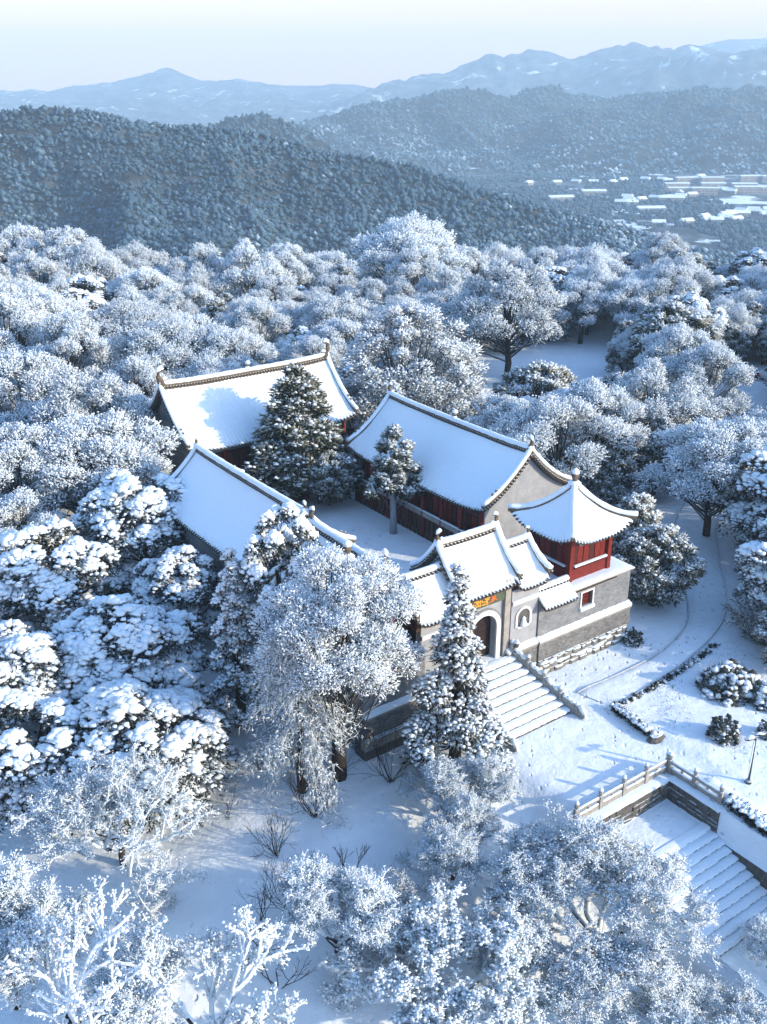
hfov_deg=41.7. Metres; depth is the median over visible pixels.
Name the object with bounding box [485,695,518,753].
stair balustrade
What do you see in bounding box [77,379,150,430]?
frosted tree
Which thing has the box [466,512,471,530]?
door leaf
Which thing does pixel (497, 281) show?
snowy evergreen
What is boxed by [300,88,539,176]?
wooded hill
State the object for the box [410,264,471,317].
frosted tree
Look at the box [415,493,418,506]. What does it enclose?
door leaf
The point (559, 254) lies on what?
frosted tree
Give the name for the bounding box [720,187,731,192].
village house
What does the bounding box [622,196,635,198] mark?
village house
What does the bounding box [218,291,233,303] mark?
juniper tree
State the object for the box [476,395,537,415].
snowy evergreen
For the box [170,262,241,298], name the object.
frosted tree
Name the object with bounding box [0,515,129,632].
snowy evergreen
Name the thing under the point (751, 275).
frosted tree
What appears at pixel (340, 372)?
juniper tree
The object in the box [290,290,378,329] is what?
frosted tree
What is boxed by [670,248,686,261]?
juniper tree
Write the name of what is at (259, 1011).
rimed tree
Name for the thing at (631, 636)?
mound bush
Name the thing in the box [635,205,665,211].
long shed
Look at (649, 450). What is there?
juniper tree
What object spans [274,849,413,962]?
rimed tree
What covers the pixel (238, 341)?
frosted tree
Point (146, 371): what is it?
frosted tree
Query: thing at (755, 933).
rimed tree
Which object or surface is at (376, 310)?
frosted tree
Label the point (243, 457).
door leaf
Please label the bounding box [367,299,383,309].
juniper tree
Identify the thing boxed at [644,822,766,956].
stairs
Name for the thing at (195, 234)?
hill woods
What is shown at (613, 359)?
juniper tree
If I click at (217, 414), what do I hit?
temple hall
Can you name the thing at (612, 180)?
village house
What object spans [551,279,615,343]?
frosted tree
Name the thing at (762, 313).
juniper tree
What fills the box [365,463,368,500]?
door leaf
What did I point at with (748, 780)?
garden lamp
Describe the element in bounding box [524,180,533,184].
village house
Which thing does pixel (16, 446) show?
frosted tree
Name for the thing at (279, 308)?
frosted tree
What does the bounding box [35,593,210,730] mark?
snowy evergreen
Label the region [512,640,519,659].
stone lion
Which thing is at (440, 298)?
frosted tree
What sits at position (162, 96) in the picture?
mountain range
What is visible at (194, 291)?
frosted tree
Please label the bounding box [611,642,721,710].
hedge
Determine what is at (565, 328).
snowy evergreen
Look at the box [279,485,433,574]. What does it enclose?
courtyard
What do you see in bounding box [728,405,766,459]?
frosted tree
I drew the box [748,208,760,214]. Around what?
village house
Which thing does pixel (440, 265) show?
frosted tree
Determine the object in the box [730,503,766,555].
snowy evergreen
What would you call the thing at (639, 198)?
village house
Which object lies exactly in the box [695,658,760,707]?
mound bush
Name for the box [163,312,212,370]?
frosted tree
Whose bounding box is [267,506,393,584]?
side building
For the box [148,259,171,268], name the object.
juniper tree
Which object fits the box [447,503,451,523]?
door leaf
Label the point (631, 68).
mountain range
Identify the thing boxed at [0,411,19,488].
frosted tree
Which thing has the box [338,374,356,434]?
snowy evergreen
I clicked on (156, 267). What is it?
frosted tree
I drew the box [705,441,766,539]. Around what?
snowy evergreen
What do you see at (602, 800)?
stone balustrade
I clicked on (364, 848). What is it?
bare shrub
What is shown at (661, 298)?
frosted tree
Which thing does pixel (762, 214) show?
village house
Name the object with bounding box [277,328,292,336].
juniper tree
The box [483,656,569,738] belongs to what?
gate stairs
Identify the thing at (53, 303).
frosted tree
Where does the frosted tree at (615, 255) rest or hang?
on the ground at (568, 761)
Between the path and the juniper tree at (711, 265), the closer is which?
the path
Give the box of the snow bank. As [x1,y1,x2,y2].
[701,777,766,814]
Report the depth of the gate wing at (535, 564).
56.11 m
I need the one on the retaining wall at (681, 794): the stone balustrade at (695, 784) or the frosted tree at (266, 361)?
the stone balustrade at (695, 784)
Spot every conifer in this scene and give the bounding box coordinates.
[201,546,277,728]
[398,562,518,785]
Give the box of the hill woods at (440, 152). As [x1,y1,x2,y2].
[294,86,715,177]
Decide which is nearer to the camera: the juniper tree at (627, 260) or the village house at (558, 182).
the juniper tree at (627, 260)
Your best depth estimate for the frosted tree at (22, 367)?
81.77 m
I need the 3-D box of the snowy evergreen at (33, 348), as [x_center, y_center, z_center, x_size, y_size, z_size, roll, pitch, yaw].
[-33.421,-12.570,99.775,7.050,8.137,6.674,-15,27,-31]
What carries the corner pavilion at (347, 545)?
on the terrace deck
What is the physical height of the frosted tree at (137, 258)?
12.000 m
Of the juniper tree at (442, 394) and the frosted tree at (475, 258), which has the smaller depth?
the juniper tree at (442, 394)
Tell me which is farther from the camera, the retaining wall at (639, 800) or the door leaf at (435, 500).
the door leaf at (435, 500)
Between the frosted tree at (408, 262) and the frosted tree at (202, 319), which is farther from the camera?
the frosted tree at (408, 262)
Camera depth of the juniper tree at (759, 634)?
59.12 m
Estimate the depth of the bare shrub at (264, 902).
42.67 m
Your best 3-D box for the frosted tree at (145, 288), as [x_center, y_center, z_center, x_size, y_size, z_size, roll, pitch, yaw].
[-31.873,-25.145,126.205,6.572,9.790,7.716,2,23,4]
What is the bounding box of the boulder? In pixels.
[646,731,665,743]
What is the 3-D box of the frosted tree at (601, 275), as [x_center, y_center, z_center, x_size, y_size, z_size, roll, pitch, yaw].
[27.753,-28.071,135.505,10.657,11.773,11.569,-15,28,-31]
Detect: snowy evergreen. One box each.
[0,252,13,269]
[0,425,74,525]
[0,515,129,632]
[0,572,43,621]
[0,618,94,768]
[0,684,96,834]
[20,345,66,387]
[31,677,240,844]
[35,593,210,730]
[50,287,107,336]
[60,273,118,302]
[68,468,190,594]
[80,338,139,377]
[129,377,155,397]
[129,543,225,641]
[237,500,321,700]
[268,285,307,302]
[268,347,286,362]
[274,325,312,347]
[334,353,387,380]
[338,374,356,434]
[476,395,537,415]
[477,301,521,351]
[480,277,500,284]
[532,266,586,316]
[535,303,574,340]
[545,386,590,438]
[557,429,598,469]
[572,307,609,322]
[624,264,639,274]
[666,291,730,366]
[699,275,747,301]
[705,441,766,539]
[721,595,765,644]
[727,247,766,274]
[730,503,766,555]
[732,518,766,610]
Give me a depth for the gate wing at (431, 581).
52.37 m
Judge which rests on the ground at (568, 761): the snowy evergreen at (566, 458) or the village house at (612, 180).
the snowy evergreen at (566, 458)
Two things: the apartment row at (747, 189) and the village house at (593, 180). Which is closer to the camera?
the apartment row at (747, 189)
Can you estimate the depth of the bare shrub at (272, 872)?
42.31 m
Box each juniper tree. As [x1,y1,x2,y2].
[66,340,88,371]
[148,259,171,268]
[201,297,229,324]
[208,269,239,295]
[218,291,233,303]
[242,361,367,503]
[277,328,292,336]
[298,449,359,505]
[329,264,352,303]
[335,369,353,432]
[363,422,426,534]
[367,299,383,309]
[377,333,407,356]
[419,383,462,418]
[444,400,477,419]
[469,267,479,274]
[491,359,578,398]
[577,422,646,505]
[597,372,641,422]
[604,320,634,374]
[611,492,673,579]
[613,303,631,332]
[613,522,708,607]
[621,253,637,267]
[623,299,726,368]
[634,414,684,494]
[638,380,698,443]
[668,252,706,296]
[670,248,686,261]
[701,260,719,274]
[723,322,751,368]
[737,301,766,355]
[749,284,765,291]
[751,603,766,664]
[755,328,766,362]
[756,306,766,337]
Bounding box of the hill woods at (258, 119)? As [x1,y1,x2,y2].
[205,110,356,157]
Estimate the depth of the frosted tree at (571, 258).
142.37 m
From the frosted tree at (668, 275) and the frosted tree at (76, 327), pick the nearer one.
the frosted tree at (76, 327)
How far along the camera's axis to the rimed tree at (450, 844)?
42.91 m
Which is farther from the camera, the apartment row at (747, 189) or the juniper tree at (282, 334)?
the apartment row at (747, 189)
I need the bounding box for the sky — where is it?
[0,0,766,90]
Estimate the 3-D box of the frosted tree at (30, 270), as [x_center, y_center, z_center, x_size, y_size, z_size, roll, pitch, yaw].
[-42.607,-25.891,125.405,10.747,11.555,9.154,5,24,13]
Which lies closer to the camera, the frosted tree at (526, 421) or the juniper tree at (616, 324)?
the frosted tree at (526, 421)
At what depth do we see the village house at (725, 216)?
1174.47 m
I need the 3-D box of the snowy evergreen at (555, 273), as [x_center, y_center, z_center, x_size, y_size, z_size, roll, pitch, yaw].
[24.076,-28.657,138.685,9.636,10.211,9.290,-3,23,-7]
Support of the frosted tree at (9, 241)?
on the ground at (568, 761)
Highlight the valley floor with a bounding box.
[177,119,766,256]
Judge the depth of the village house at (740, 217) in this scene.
1164.01 m
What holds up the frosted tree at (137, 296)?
on the ground at (568, 761)
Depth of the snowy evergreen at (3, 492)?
75.68 m
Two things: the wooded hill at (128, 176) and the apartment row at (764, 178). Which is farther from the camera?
the apartment row at (764, 178)
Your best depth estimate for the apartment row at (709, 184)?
1486.70 m
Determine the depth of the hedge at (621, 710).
54.21 m
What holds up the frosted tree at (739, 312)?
on the ground at (568, 761)
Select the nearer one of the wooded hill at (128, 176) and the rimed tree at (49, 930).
the rimed tree at (49, 930)
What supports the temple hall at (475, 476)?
on the courtyard
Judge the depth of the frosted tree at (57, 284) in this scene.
116.72 m
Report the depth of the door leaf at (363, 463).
76.62 m
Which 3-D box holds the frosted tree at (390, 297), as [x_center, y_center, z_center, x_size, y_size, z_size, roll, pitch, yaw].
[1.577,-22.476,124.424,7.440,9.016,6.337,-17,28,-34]
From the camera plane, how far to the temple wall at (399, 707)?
51.62 m
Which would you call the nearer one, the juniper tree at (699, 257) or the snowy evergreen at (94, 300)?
the snowy evergreen at (94, 300)
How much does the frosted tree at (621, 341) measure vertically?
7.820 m
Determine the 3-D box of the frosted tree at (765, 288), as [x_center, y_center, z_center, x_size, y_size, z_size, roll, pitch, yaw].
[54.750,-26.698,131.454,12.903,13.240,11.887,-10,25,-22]
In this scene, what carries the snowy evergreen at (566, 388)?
on the ground at (568, 761)
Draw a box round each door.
[472,622,477,652]
[477,616,489,656]
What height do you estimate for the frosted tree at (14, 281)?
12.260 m
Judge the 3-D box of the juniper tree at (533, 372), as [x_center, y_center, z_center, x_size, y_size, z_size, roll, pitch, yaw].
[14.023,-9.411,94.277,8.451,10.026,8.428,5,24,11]
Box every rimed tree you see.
[0,849,97,1013]
[0,875,177,1023]
[5,712,218,927]
[80,919,194,1023]
[101,904,309,1023]
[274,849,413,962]
[317,881,566,1023]
[386,785,505,902]
[393,746,522,815]
[463,799,723,1023]
[604,968,766,1023]
[739,911,766,968]
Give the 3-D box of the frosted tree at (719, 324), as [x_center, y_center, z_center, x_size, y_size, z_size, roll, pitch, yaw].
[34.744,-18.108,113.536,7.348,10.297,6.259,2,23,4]
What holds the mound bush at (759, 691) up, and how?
on the ground at (568, 761)
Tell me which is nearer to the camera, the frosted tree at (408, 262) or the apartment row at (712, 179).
the frosted tree at (408, 262)
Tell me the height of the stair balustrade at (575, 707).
3.364 m
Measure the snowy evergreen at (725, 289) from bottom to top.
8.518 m
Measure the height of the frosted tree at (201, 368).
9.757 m
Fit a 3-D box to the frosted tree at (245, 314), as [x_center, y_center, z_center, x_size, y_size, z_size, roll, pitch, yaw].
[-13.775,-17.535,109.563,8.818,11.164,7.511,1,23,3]
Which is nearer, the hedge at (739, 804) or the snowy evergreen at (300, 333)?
the hedge at (739, 804)
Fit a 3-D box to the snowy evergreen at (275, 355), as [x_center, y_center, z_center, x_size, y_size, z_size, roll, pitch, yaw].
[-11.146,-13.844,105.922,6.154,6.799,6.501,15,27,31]
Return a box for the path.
[578,388,761,703]
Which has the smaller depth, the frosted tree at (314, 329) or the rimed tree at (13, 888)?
the rimed tree at (13, 888)
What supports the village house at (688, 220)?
on the valley floor
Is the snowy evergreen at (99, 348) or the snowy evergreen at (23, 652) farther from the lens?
the snowy evergreen at (99, 348)
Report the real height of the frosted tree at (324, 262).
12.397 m
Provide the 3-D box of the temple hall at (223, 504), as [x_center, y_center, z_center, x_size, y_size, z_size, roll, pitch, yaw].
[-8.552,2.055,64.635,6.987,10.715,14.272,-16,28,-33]
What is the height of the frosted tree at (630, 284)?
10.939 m
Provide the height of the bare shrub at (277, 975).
2.372 m
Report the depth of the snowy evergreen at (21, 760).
46.24 m
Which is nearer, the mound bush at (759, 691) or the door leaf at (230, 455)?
the mound bush at (759, 691)
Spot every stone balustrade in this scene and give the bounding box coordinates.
[572,750,670,821]
[666,752,724,804]
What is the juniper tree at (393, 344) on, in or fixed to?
on the ground at (568, 761)
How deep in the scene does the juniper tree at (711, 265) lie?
149.38 m
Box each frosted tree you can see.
[0,223,54,263]
[0,233,37,259]
[0,248,51,286]
[0,264,15,283]
[0,275,32,290]
[0,281,48,348]
[0,288,65,356]
[0,348,80,423]
[0,376,21,408]
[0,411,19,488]
[0,421,96,528]
[0,486,84,566]
[5,278,90,345]
[5,406,182,516]
[10,256,73,285]
[13,362,156,477]
[27,309,121,381]
[32,276,72,296]
[34,225,101,288]
[41,237,135,288]
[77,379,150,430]
[84,297,189,346]
[95,311,229,390]
[97,353,177,402]
[103,239,170,268]
[104,266,184,305]
[107,289,168,312]
[113,272,155,292]
[149,287,200,315]
[153,263,165,271]
[161,241,227,293]
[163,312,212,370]
[168,354,241,378]
[169,282,217,322]
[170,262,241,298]
[174,320,277,372]
[185,250,200,263]
[212,297,272,339]
[213,294,285,325]
[216,238,298,298]
[219,298,292,355]
[244,341,284,364]
[246,274,306,305]
[246,541,428,781]
[255,297,324,343]
[258,241,321,290]
[277,334,342,367]
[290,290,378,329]
[292,249,369,289]
[293,290,334,307]
[302,316,362,372]
[309,273,364,304]
[309,321,351,373]
[341,300,491,434]
[346,276,393,302]
[347,210,468,282]
[362,293,452,342]
[370,265,408,284]
[381,245,444,295]
[382,275,427,304]
[383,294,409,303]
[387,333,480,401]
[401,255,459,286]
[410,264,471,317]
[414,284,483,335]
[417,315,473,341]
[442,258,567,372]
[450,244,497,280]
[464,240,526,283]
[464,393,549,453]
[482,280,502,339]
[487,392,634,486]
[495,299,557,344]
[515,246,569,271]
[538,251,563,267]
[545,376,650,477]
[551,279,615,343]
[553,242,635,317]
[554,244,581,253]
[554,259,634,334]
[596,272,670,322]
[598,356,726,455]
[602,247,633,267]
[606,327,662,358]
[612,271,637,294]
[629,231,689,269]
[630,262,701,311]
[631,296,666,324]
[632,412,766,536]
[633,321,724,389]
[635,259,669,290]
[637,252,725,296]
[662,339,757,437]
[665,305,726,333]
[709,288,766,324]
[709,294,762,340]
[712,263,740,277]
[727,262,766,291]
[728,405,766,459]
[759,276,766,301]
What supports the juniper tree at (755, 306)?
on the ground at (568, 761)
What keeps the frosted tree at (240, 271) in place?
on the ground at (568, 761)
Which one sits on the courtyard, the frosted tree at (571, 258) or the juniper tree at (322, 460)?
the juniper tree at (322, 460)
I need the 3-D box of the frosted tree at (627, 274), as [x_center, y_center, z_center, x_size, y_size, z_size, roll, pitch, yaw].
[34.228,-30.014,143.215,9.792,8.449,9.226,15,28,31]
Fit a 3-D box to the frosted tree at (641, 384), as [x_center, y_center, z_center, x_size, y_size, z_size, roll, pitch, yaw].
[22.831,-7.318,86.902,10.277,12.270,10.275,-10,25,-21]
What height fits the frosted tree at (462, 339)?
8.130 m
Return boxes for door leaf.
[227,453,233,465]
[233,451,240,468]
[240,450,246,472]
[246,448,252,464]
[362,461,365,479]
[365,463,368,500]
[411,494,414,504]
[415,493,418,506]
[425,493,428,523]
[428,494,432,534]
[433,496,437,536]
[443,501,446,521]
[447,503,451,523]
[451,505,456,534]
[456,508,458,527]
[463,510,466,530]
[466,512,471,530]
[471,515,476,528]
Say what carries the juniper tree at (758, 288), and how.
on the ground at (568, 761)
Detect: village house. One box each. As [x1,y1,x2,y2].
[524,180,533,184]
[551,180,561,184]
[571,179,581,183]
[589,179,598,183]
[607,179,617,183]
[614,199,626,204]
[617,177,627,181]
[621,193,633,198]
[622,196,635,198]
[627,199,638,204]
[636,196,647,201]
[640,176,650,180]
[648,194,658,200]
[651,219,665,225]
[662,178,672,182]
[679,217,694,223]
[687,191,697,196]
[697,213,711,216]
[700,216,710,222]
[710,216,723,222]
[719,211,733,213]
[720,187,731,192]
[720,214,732,217]
[724,188,736,193]
[729,215,743,220]
[734,207,747,209]
[737,210,750,216]
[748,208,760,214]
[759,211,766,217]
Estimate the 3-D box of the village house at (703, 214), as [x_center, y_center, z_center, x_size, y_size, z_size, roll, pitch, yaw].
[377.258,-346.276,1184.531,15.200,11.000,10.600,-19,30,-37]
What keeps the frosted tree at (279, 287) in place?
on the ground at (568, 761)
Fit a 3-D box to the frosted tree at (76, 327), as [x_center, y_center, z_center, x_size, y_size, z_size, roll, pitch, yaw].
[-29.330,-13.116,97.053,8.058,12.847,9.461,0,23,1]
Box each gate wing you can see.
[396,561,450,673]
[506,525,552,647]
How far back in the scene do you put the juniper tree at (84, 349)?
103.65 m
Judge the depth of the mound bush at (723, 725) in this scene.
52.45 m
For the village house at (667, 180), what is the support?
on the valley floor
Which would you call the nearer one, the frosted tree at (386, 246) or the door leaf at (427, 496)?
the door leaf at (427, 496)
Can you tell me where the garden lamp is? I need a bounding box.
[744,732,765,784]
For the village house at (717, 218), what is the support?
on the valley floor
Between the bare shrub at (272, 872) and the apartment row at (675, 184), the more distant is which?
the apartment row at (675, 184)
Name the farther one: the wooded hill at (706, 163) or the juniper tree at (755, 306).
the wooded hill at (706, 163)
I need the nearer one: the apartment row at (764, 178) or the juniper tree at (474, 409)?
the juniper tree at (474, 409)
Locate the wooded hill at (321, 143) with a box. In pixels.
[213,115,346,155]
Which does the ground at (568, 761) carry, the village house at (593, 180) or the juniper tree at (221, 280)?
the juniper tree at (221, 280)
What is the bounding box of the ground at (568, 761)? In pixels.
[0,309,766,1023]
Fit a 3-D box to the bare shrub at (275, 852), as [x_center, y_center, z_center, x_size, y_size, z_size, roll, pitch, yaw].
[-5.075,14.688,45.621,2.513,2.382,2.459,-6,24,-13]
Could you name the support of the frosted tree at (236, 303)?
on the ground at (568, 761)
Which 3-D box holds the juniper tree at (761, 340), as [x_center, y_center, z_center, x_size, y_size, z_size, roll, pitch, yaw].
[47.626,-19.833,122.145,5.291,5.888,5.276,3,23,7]
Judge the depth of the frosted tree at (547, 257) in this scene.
143.39 m
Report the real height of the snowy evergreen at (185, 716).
8.142 m
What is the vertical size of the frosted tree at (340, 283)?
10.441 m
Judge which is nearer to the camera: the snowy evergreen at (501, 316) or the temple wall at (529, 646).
the temple wall at (529, 646)
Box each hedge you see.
[609,701,652,735]
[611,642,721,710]
[723,793,766,835]
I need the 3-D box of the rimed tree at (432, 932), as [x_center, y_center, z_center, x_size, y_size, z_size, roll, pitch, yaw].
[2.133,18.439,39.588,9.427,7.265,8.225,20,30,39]
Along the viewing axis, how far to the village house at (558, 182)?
1583.64 m
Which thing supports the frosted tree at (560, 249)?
on the ground at (568, 761)
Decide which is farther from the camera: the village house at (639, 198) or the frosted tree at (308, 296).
the village house at (639, 198)
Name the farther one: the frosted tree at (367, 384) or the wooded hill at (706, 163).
the wooded hill at (706, 163)
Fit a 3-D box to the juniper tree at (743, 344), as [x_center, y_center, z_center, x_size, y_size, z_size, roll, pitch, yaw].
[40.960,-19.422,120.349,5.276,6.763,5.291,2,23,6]
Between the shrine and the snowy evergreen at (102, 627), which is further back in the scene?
the shrine
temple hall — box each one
[143,338,358,475]
[154,437,356,648]
[345,382,571,542]
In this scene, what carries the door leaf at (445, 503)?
in the temple hall at (475, 476)
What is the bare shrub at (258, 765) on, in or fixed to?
on the ground at (568, 761)
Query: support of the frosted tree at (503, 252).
on the ground at (568, 761)
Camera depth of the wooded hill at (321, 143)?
1296.51 m
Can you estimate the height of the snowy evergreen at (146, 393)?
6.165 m
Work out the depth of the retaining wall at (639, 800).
48.95 m
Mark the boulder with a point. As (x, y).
(655, 737)
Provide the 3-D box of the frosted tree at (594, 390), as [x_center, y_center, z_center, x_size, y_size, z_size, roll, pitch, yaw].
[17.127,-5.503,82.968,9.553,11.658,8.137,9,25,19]
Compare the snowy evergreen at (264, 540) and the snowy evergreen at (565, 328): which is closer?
the snowy evergreen at (264, 540)
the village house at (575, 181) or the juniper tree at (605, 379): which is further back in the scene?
the village house at (575, 181)
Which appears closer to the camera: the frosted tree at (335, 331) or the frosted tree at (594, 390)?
the frosted tree at (594, 390)
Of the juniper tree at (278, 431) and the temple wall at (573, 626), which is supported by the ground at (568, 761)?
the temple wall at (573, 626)
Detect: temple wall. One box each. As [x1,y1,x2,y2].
[311,648,424,761]
[505,636,538,664]
[536,570,631,673]
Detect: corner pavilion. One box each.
[274,539,421,669]
[508,468,637,581]
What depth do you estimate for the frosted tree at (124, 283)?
119.51 m
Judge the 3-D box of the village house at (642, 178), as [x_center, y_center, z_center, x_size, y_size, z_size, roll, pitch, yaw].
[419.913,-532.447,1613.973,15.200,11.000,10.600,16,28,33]
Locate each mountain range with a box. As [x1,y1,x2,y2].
[0,68,370,124]
[276,42,766,123]
[703,38,766,53]
[755,47,766,87]
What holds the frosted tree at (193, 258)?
on the ground at (568, 761)
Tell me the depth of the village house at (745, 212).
1219.27 m
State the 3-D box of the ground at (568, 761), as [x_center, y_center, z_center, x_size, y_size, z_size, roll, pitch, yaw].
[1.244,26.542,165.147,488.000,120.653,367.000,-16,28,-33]
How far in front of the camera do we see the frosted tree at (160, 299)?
116.11 m
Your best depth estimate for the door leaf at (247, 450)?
77.82 m
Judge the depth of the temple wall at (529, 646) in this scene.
57.25 m
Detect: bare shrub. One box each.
[215,782,237,819]
[234,852,336,916]
[239,741,266,769]
[242,812,298,859]
[248,888,293,957]
[253,946,316,988]
[270,746,371,818]
[334,844,370,868]
[357,715,420,793]
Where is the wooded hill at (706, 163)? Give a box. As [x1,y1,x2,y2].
[413,84,766,177]
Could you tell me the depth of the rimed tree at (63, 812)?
42.73 m
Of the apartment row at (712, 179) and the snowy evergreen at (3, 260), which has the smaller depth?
the snowy evergreen at (3, 260)
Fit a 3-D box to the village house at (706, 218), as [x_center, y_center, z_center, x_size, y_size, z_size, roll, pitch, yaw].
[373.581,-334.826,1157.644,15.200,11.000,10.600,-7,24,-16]
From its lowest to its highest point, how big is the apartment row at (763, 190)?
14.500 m
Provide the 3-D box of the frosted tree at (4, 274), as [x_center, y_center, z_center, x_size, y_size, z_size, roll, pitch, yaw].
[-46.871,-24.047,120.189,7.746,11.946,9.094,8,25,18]
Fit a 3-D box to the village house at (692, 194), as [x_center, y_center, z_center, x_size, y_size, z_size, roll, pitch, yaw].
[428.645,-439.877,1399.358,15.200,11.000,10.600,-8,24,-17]
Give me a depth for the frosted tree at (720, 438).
72.66 m
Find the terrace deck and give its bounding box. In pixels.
[550,556,634,592]
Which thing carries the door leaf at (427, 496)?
in the temple hall at (475, 476)
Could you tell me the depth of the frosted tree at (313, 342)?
98.51 m
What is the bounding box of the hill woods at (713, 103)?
[411,83,766,179]
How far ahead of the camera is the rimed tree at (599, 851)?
39.95 m
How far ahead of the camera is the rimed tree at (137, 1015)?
37.05 m
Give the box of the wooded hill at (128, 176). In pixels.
[0,107,728,268]
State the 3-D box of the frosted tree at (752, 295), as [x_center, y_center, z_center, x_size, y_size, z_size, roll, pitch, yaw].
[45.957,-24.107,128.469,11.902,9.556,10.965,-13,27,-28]
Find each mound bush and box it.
[622,626,644,647]
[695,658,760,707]
[705,713,740,747]
[747,680,766,711]
[755,719,766,741]
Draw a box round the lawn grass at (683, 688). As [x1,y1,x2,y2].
[607,638,766,753]
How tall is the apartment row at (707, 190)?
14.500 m
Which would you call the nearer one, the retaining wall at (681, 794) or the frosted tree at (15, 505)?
the retaining wall at (681, 794)
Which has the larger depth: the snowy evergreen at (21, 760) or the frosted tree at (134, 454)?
the frosted tree at (134, 454)
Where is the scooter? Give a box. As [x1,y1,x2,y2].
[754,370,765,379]
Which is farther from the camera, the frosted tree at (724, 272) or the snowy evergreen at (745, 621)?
the frosted tree at (724, 272)
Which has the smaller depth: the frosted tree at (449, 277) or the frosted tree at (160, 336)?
the frosted tree at (160, 336)
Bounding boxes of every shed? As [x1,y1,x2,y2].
[548,195,574,200]
[581,189,606,194]
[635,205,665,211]
[658,195,685,201]
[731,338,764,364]
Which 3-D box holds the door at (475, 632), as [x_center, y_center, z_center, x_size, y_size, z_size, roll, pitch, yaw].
[4.833,6.940,55.304,0.870,2.980,0.170,-16,28,-33]
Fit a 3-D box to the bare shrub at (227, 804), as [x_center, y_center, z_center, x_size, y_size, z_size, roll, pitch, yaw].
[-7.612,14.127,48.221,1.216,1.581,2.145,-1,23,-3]
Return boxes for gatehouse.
[409,511,523,662]
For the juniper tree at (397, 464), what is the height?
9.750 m
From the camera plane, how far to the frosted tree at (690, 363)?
90.77 m
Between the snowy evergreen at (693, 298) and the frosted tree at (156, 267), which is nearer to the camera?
the snowy evergreen at (693, 298)
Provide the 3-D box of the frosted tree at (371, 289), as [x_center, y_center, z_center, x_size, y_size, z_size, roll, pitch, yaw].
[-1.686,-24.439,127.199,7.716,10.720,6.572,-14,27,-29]
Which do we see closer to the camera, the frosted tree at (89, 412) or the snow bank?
the snow bank
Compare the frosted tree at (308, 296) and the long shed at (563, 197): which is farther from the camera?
the long shed at (563, 197)
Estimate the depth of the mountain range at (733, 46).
5903.05 m
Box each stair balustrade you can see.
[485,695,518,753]
[509,639,586,719]
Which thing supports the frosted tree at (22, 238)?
on the ground at (568, 761)
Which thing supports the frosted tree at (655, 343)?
on the ground at (568, 761)
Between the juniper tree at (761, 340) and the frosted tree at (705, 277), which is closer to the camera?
the juniper tree at (761, 340)
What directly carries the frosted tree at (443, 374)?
on the ground at (568, 761)
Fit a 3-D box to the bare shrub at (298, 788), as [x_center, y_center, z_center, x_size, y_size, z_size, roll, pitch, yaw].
[-2.813,12.924,47.036,4.627,3.792,4.771,1,23,1]
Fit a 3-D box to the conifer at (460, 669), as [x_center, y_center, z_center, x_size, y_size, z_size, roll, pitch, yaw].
[3.613,8.275,48.750,5.918,13.437,6.646,0,23,0]
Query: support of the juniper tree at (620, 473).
on the ground at (568, 761)
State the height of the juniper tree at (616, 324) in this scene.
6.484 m
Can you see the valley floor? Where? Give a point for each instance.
(694, 237)
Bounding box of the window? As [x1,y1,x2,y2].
[579,587,594,611]
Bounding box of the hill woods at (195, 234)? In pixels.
[0,104,753,276]
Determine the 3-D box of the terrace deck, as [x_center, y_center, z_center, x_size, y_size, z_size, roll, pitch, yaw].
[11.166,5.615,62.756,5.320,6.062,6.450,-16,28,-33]
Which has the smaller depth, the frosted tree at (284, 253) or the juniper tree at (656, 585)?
the juniper tree at (656, 585)
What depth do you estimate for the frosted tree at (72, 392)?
75.89 m
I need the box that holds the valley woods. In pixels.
[437,171,766,254]
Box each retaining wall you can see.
[581,773,668,826]
[667,775,722,832]
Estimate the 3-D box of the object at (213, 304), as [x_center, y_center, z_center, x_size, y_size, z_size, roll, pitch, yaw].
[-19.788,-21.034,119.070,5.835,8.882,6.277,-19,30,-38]
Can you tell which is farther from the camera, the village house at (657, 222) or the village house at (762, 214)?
the village house at (762, 214)
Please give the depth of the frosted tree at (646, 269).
144.86 m
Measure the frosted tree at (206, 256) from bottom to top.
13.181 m
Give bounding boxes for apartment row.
[663,182,690,189]
[667,187,690,194]
[674,176,698,183]
[691,187,718,194]
[699,176,724,182]
[700,182,726,186]
[730,182,757,187]
[733,185,760,193]
[737,175,761,181]
[760,186,766,193]
[761,175,766,181]
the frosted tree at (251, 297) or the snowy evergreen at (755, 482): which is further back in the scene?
the frosted tree at (251, 297)
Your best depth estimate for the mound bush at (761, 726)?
53.02 m
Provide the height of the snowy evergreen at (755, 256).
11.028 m
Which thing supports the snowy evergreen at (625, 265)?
on the ground at (568, 761)
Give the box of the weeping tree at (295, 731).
[222,617,367,837]
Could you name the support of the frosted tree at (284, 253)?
on the ground at (568, 761)
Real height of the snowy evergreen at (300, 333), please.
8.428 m
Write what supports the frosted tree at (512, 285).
on the ground at (568, 761)
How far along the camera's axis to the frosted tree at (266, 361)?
101.28 m
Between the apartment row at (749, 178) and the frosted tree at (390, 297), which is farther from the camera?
the apartment row at (749, 178)
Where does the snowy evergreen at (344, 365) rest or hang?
on the ground at (568, 761)

